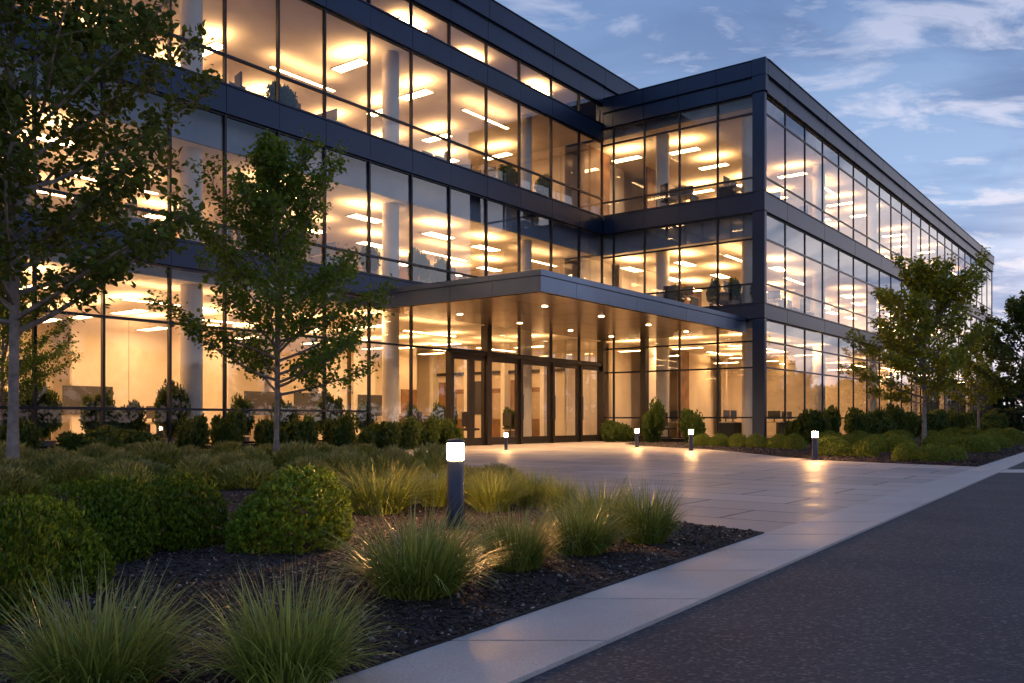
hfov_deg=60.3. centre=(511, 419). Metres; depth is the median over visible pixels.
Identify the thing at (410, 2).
window
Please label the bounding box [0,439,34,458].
ornamental grass
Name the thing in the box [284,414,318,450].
bush
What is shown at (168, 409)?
window
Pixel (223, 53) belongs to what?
window
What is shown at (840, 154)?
window
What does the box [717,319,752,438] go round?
window
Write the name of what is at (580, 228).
window
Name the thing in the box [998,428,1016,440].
mound shrub
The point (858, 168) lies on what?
window
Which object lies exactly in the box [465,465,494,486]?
ornamental grass
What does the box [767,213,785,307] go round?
window
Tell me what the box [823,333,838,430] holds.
window
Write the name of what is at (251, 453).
ornamental grass
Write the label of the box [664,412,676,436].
office chair
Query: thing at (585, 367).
entrance door
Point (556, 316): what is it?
office building
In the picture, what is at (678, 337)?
window
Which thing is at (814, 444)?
bollard light
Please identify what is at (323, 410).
window
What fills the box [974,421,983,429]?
bush
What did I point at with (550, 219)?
window
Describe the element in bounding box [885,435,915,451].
mound shrub
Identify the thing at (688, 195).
office desk
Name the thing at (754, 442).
mound shrub
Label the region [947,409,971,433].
bush
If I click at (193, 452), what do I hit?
ornamental grass
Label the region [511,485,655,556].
ornamental grass
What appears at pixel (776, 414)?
office desk
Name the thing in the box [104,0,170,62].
window
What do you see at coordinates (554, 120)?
window
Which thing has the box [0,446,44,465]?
ornamental grass
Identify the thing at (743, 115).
window
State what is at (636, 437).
bollard light
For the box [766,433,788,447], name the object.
mound shrub
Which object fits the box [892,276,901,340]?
window
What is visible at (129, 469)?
ornamental grass
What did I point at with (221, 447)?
ornamental grass
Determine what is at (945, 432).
mound shrub
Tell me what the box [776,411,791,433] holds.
office desk
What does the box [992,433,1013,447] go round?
mound shrub
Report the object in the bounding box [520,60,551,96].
window
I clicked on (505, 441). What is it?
bollard light
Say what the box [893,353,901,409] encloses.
window
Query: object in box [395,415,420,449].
bush
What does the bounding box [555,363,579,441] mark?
entrance door
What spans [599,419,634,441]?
bush
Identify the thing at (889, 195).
window
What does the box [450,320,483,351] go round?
window
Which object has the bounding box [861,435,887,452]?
mound shrub
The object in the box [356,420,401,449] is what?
bush
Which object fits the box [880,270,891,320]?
window
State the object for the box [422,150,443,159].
office desk
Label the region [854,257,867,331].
window
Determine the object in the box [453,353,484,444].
entrance door
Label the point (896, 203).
window
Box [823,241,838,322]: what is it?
window
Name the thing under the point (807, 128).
window
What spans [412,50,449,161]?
window
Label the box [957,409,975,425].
bush
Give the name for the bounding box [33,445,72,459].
ornamental grass
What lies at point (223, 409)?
window
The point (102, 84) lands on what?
window
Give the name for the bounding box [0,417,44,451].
bush
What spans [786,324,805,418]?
window
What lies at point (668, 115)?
window
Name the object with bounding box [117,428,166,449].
bush
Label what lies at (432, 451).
ornamental grass
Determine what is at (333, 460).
ornamental grass
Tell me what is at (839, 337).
window
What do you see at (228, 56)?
window
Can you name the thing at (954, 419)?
bush
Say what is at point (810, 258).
window
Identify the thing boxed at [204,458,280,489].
ornamental grass
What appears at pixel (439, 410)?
potted plant
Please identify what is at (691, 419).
bush
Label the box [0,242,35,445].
window
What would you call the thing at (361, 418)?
potted plant
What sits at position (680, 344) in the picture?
window
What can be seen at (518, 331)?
window
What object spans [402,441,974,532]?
plaza paving
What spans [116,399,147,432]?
potted plant
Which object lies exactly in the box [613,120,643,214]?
window
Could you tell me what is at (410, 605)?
bark mulch
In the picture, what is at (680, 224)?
window
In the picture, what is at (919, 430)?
bush
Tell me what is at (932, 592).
road
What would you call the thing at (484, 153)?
window
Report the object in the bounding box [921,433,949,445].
mound shrub
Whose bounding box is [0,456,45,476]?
ornamental grass
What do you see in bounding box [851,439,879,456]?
mound shrub
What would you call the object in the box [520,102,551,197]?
window
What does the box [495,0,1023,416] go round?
sky
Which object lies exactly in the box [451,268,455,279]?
office chair
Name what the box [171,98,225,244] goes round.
window
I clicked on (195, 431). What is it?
bush
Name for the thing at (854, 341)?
window
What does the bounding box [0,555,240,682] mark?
ornamental grass
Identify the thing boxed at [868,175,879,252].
window
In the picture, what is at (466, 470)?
ornamental grass
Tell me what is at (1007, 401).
tall hedge
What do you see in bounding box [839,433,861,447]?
mound shrub
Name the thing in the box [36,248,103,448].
window
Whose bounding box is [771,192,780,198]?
office desk
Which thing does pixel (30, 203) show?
office desk
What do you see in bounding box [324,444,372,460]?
ornamental grass
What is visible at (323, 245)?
window
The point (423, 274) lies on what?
potted plant
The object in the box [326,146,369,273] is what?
window
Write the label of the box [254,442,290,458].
ornamental grass
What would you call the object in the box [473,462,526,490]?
ornamental grass
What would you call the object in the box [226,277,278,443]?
window
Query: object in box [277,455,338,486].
ornamental grass
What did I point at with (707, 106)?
window
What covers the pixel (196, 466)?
ornamental grass
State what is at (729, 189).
office desk
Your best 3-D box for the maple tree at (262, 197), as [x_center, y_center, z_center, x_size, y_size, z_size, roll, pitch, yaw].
[-4.076,-2.171,15.573,4.050,6.043,4.143,0,0,30]
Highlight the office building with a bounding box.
[0,0,994,451]
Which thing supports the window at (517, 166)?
in the office building
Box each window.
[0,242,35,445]
[2,44,35,213]
[36,55,103,219]
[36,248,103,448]
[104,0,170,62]
[104,77,170,235]
[104,261,170,442]
[171,0,225,82]
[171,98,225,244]
[171,266,225,444]
[226,0,278,101]
[226,114,278,254]
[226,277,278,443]
[279,0,325,117]
[279,131,325,265]
[279,286,325,441]
[326,9,369,133]
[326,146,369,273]
[326,291,369,439]
[370,0,411,24]
[370,30,411,148]
[370,160,411,280]
[370,302,411,424]
[412,1,449,44]
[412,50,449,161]
[412,174,449,283]
[412,315,449,414]
[450,22,486,63]
[450,69,486,174]
[450,186,486,279]
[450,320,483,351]
[487,42,519,80]
[487,87,519,186]
[487,198,519,275]
[492,329,519,355]
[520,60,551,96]
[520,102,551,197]
[520,208,551,271]
[520,330,551,358]
[552,78,579,111]
[552,118,579,207]
[552,219,579,277]
[552,338,579,360]
[580,93,602,122]
[580,132,602,215]
[580,228,602,282]
[601,127,612,215]
[601,233,612,282]
[605,348,612,418]
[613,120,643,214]
[613,229,643,285]
[613,341,639,437]
[644,112,678,209]
[644,223,678,300]
[647,337,678,437]
[679,103,716,203]
[679,218,716,307]
[679,337,716,437]
[717,95,752,197]
[717,212,753,305]
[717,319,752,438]
[767,96,785,200]
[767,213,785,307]
[767,319,785,438]
[786,111,805,211]
[786,223,805,313]
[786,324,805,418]
[806,127,822,221]
[806,233,822,318]
[806,329,822,411]
[823,140,838,230]
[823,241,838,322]
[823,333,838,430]
[839,152,853,238]
[839,249,853,327]
[839,337,853,434]
[854,164,867,246]
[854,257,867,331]
[854,341,867,412]
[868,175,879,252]
[868,264,879,334]
[868,344,879,409]
[880,185,891,258]
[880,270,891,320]
[880,347,891,405]
[892,194,901,261]
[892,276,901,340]
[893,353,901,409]
[902,202,911,268]
[902,281,910,337]
[902,363,911,412]
[912,210,991,420]
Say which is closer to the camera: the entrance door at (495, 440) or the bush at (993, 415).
the entrance door at (495, 440)
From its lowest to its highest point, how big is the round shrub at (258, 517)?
0.554 m
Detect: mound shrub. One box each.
[693,433,711,445]
[708,433,729,445]
[727,433,746,446]
[746,433,768,447]
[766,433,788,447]
[783,433,807,448]
[818,430,846,444]
[818,434,852,455]
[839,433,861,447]
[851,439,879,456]
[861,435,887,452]
[862,433,891,447]
[881,430,896,436]
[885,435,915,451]
[886,429,914,439]
[891,442,921,460]
[893,434,916,444]
[916,444,950,461]
[919,430,939,440]
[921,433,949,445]
[936,429,953,437]
[940,444,966,460]
[951,435,990,452]
[966,434,1000,452]
[982,430,1000,441]
[984,428,1004,432]
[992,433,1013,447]
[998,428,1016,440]
[998,429,1023,444]
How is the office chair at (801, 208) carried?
on the office building
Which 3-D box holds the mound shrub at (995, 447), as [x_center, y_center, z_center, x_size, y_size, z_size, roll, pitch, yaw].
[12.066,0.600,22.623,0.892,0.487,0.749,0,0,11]
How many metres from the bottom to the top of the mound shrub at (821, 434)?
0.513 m
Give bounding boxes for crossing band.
[999,469,1023,472]
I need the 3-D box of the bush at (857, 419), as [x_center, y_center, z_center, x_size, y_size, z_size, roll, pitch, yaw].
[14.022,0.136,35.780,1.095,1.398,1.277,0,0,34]
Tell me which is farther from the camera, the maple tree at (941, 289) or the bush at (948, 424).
the bush at (948, 424)
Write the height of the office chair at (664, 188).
1.088 m
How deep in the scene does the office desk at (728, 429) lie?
33.64 m
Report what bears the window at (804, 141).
in the office building
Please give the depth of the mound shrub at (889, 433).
29.40 m
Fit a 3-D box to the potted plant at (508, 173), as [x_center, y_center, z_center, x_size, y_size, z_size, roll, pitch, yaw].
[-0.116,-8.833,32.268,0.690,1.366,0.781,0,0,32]
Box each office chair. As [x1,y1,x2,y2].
[234,71,241,87]
[413,411,422,423]
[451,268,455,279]
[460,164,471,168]
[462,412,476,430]
[502,413,514,436]
[660,183,676,204]
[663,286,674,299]
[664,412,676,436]
[799,205,807,213]
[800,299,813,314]
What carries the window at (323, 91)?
in the office building
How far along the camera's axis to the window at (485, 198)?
29.63 m
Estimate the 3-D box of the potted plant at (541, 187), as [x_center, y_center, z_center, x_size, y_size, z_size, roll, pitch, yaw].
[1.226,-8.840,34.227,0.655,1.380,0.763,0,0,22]
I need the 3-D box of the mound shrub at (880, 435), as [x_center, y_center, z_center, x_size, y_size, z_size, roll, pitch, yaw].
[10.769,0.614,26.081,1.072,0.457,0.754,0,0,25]
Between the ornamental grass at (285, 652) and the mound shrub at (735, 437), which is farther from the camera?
the mound shrub at (735, 437)
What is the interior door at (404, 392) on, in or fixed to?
in the office building
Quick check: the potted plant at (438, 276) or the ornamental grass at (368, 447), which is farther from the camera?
the potted plant at (438, 276)
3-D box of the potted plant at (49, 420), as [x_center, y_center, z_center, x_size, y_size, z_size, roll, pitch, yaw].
[-10.144,-0.033,18.995,0.780,1.707,0.908,0,0,22]
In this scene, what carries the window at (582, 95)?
in the office building
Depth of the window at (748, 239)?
32.37 m
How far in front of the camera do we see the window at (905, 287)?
48.10 m
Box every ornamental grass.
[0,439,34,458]
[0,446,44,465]
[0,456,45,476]
[0,466,57,499]
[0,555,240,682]
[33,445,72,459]
[34,451,94,482]
[40,456,111,486]
[72,442,124,459]
[88,437,114,449]
[89,449,146,468]
[92,458,162,498]
[108,459,174,486]
[116,442,150,451]
[118,438,185,469]
[148,554,410,682]
[164,447,223,464]
[171,453,237,489]
[177,444,205,451]
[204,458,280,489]
[205,451,250,470]
[209,440,245,453]
[225,444,274,468]
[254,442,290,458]
[269,439,320,471]
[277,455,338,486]
[289,494,532,601]
[311,441,342,458]
[316,449,384,483]
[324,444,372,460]
[326,453,442,515]
[340,442,379,455]
[367,444,409,468]
[372,446,423,481]
[401,458,475,506]
[408,442,447,474]
[434,464,482,490]
[442,460,538,512]
[456,500,586,572]
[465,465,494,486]
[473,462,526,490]
[498,463,568,507]
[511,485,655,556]
[527,471,591,510]
[546,474,651,531]
[597,476,702,544]
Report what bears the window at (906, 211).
in the office building
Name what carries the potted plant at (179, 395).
on the office building
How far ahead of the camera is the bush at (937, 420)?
45.61 m
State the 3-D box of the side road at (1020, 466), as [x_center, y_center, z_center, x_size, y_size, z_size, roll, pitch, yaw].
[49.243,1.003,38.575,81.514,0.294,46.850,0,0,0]
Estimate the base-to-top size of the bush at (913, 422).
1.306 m
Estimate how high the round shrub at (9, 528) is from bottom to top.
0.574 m
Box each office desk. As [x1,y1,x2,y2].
[26,195,42,212]
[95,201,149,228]
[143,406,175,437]
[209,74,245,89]
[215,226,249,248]
[303,242,338,264]
[317,108,346,124]
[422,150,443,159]
[477,167,497,178]
[655,185,699,206]
[668,411,683,422]
[682,286,699,305]
[716,176,741,196]
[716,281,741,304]
[716,410,741,436]
[767,290,786,306]
[767,411,783,436]
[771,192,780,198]
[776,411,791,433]
[782,298,803,312]
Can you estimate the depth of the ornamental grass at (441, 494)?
8.39 m
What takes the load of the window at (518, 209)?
in the office building
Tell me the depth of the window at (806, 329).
36.78 m
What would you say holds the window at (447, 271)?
in the office building
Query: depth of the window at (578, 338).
34.28 m
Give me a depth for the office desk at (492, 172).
32.59 m
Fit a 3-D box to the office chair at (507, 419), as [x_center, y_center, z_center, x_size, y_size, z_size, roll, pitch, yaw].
[-0.088,0.244,35.771,0.523,1.088,0.545,0,0,31]
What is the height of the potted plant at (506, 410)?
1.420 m
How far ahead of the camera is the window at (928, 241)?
56.47 m
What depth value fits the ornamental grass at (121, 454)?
12.01 m
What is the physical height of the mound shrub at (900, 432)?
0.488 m
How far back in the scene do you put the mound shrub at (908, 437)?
25.66 m
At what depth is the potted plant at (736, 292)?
33.22 m
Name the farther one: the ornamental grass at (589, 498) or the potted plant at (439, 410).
the potted plant at (439, 410)
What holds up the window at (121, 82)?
in the office building
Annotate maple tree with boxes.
[0,0,223,466]
[0,244,84,430]
[139,126,397,458]
[836,245,998,442]
[941,326,1015,434]
[966,290,1023,401]
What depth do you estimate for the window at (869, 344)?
43.89 m
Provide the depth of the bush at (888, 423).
39.36 m
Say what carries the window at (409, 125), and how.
in the office building
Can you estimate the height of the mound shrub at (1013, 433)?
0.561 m
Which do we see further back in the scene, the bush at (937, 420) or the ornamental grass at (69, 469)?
the bush at (937, 420)
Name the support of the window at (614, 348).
in the office building
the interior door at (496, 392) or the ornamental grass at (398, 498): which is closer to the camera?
the ornamental grass at (398, 498)
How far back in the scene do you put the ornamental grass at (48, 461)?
11.75 m
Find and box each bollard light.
[445,439,465,528]
[504,433,507,449]
[635,428,638,446]
[688,429,693,450]
[811,430,817,459]
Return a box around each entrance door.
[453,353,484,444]
[492,357,519,443]
[523,360,551,442]
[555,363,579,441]
[583,365,600,440]
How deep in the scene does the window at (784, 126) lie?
33.40 m
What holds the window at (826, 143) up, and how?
in the office building
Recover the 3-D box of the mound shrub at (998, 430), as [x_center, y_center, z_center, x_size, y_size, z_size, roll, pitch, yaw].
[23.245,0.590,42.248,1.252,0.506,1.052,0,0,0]
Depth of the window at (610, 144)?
35.64 m
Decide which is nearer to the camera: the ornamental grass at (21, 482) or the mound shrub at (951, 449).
the ornamental grass at (21, 482)
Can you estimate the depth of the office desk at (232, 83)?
24.38 m
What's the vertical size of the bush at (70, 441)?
0.752 m
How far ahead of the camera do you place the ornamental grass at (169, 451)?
13.35 m
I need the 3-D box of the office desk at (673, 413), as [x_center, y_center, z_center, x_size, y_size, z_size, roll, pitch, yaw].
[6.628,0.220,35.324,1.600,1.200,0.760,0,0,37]
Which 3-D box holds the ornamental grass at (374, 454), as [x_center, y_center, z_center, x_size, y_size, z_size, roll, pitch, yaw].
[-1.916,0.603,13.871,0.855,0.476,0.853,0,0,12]
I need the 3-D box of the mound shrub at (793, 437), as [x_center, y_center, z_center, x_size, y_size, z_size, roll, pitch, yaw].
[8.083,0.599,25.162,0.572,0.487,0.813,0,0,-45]
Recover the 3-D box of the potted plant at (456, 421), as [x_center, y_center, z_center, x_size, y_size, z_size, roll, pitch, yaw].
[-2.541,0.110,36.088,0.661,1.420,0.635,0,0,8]
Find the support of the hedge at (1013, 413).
on the ground
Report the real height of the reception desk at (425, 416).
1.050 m
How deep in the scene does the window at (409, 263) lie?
26.63 m
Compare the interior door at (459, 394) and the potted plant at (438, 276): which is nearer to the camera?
the potted plant at (438, 276)
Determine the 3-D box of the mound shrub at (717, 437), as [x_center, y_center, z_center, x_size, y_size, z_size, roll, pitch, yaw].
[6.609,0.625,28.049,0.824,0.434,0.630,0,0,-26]
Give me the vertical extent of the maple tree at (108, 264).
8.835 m
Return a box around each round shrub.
[0,492,64,624]
[0,493,116,601]
[33,471,162,563]
[138,469,231,551]
[223,463,353,554]
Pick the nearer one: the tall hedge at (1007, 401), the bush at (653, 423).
the bush at (653, 423)
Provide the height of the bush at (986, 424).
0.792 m
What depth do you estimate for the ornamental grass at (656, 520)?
5.89 m
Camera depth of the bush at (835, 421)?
33.50 m
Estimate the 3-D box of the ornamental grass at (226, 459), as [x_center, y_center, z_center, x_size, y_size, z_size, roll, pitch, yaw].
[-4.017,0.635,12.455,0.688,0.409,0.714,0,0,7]
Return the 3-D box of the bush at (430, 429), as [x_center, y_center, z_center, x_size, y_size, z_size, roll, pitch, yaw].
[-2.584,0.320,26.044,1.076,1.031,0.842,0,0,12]
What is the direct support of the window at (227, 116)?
in the office building
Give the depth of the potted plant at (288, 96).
24.10 m
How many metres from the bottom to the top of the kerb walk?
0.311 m
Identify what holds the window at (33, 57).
in the office building
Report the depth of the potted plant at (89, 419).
19.79 m
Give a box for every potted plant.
[3,388,39,427]
[23,382,63,445]
[78,386,120,433]
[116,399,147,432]
[153,378,191,442]
[228,392,255,443]
[265,79,297,106]
[270,397,300,427]
[313,390,344,433]
[355,400,376,438]
[359,244,380,272]
[405,403,418,421]
[407,247,430,282]
[428,401,445,420]
[429,255,452,282]
[445,408,457,426]
[497,162,516,184]
[503,406,514,436]
[534,174,548,196]
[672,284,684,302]
[706,276,720,305]
[728,277,741,303]
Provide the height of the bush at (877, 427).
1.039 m
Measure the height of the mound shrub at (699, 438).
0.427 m
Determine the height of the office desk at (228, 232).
1.200 m
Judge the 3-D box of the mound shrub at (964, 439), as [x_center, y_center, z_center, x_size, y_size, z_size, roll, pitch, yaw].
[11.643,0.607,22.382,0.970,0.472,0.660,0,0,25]
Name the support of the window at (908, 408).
in the office building
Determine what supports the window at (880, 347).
in the office building
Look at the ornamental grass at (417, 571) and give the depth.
4.07 m
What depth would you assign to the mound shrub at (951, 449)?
17.92 m
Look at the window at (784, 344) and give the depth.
33.40 m
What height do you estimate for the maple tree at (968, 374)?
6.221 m
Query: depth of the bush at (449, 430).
26.70 m
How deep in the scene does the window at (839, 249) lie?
39.50 m
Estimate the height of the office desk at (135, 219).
1.200 m
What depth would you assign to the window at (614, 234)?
35.32 m
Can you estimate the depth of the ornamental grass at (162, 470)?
11.14 m
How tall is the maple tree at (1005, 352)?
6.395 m
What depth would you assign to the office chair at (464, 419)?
31.51 m
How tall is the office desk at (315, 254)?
1.200 m
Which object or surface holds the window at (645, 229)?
in the office building
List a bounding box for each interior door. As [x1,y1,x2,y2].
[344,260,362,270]
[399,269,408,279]
[401,389,416,413]
[455,389,463,435]
[492,388,500,436]
[532,387,539,435]
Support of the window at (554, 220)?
in the office building
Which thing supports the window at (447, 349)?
in the office building
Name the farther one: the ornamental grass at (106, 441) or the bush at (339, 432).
the bush at (339, 432)
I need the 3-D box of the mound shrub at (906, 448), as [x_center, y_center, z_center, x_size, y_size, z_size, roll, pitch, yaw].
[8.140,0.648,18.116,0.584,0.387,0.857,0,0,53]
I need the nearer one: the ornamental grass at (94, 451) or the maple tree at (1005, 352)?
the ornamental grass at (94, 451)
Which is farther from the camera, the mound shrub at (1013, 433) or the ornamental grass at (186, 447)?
the mound shrub at (1013, 433)
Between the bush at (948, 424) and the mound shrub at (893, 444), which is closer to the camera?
the mound shrub at (893, 444)
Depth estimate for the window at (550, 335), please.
32.75 m
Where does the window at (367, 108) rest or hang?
in the office building
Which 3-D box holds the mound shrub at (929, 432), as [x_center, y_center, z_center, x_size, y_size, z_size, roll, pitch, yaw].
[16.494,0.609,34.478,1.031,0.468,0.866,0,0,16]
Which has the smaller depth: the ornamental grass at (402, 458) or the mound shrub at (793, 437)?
the ornamental grass at (402, 458)
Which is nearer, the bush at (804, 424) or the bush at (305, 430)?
the bush at (305, 430)
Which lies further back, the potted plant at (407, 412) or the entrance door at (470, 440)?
the potted plant at (407, 412)
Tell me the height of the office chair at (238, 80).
1.088 m
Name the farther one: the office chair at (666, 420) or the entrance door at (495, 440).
the office chair at (666, 420)
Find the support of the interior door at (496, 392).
in the office building
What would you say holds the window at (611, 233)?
in the office building
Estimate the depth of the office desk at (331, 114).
26.50 m
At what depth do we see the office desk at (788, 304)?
38.88 m
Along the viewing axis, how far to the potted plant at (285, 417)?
23.99 m
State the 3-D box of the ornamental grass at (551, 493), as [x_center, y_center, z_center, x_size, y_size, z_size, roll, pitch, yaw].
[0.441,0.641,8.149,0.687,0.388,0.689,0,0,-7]
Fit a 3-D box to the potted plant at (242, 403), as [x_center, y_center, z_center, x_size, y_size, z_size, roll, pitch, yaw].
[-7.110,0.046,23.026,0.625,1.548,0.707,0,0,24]
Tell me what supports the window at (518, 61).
in the office building
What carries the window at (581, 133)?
in the office building
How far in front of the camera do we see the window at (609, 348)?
35.44 m
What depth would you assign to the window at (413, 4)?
27.72 m
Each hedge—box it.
[986,404,1023,430]
[993,375,1023,430]
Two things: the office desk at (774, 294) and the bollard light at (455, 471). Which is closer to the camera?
the bollard light at (455, 471)
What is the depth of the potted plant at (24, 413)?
18.41 m
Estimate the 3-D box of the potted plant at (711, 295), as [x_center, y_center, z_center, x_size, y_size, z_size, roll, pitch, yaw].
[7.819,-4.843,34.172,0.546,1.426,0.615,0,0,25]
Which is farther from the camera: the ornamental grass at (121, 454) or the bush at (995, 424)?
the bush at (995, 424)
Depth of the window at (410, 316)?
26.78 m
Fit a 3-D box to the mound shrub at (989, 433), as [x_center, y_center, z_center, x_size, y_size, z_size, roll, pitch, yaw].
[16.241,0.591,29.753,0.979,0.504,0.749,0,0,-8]
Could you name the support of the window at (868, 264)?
in the office building
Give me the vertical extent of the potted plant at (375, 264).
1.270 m
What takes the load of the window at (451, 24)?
in the office building
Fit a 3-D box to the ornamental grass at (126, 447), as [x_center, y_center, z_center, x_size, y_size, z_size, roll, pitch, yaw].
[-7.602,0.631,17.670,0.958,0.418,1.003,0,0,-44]
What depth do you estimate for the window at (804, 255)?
35.16 m
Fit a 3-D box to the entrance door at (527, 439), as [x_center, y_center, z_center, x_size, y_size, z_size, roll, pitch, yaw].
[0.880,-0.660,31.983,0.194,2.980,1.890,0,0,37]
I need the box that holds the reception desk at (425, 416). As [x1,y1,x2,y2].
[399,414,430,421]
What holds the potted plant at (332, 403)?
on the office building
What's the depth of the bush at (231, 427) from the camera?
20.47 m
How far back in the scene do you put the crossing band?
14.55 m
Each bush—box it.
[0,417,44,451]
[53,424,124,451]
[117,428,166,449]
[175,413,210,448]
[210,405,246,448]
[253,418,289,446]
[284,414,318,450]
[321,409,357,448]
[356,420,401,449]
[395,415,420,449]
[417,414,441,447]
[437,417,464,447]
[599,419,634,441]
[641,397,664,441]
[679,407,706,442]
[783,408,831,442]
[820,404,841,433]
[844,407,872,434]
[867,407,897,433]
[868,416,882,434]
[885,403,909,433]
[906,411,918,435]
[915,418,928,436]
[916,409,948,435]
[927,409,950,428]
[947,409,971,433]
[947,414,959,430]
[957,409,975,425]
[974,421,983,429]
[980,418,1001,429]
[980,421,991,432]
[981,409,1001,427]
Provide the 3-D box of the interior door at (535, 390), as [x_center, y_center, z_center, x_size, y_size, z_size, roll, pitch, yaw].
[1.044,-0.295,37.753,0.740,2.210,0.107,0,0,37]
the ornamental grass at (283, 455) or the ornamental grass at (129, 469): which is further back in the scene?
the ornamental grass at (283, 455)
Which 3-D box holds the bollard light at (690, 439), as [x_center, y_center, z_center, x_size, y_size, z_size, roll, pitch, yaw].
[4.972,0.546,24.472,0.150,0.607,0.150,0,0,0]
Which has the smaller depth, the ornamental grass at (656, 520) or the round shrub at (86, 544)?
the round shrub at (86, 544)
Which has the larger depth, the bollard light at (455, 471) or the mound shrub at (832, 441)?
the mound shrub at (832, 441)
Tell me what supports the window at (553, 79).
in the office building
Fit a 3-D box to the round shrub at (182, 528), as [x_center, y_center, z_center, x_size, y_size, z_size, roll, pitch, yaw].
[-2.183,0.581,5.827,0.653,0.524,0.622,0,0,-34]
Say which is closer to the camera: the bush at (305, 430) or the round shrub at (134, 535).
the round shrub at (134, 535)
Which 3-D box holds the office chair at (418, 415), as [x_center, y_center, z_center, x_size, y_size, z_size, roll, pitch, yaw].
[-3.452,0.244,30.642,0.523,1.088,0.545,0,0,-43]
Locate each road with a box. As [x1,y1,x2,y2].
[520,473,1023,682]
[1008,462,1023,468]
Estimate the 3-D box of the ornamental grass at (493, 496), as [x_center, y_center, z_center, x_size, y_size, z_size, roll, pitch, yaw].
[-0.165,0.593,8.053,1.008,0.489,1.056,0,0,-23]
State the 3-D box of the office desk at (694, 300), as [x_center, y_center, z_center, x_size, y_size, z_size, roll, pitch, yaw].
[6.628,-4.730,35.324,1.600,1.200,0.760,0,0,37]
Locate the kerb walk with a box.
[328,452,1023,682]
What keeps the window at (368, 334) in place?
in the office building
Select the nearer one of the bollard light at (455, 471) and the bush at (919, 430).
the bollard light at (455, 471)

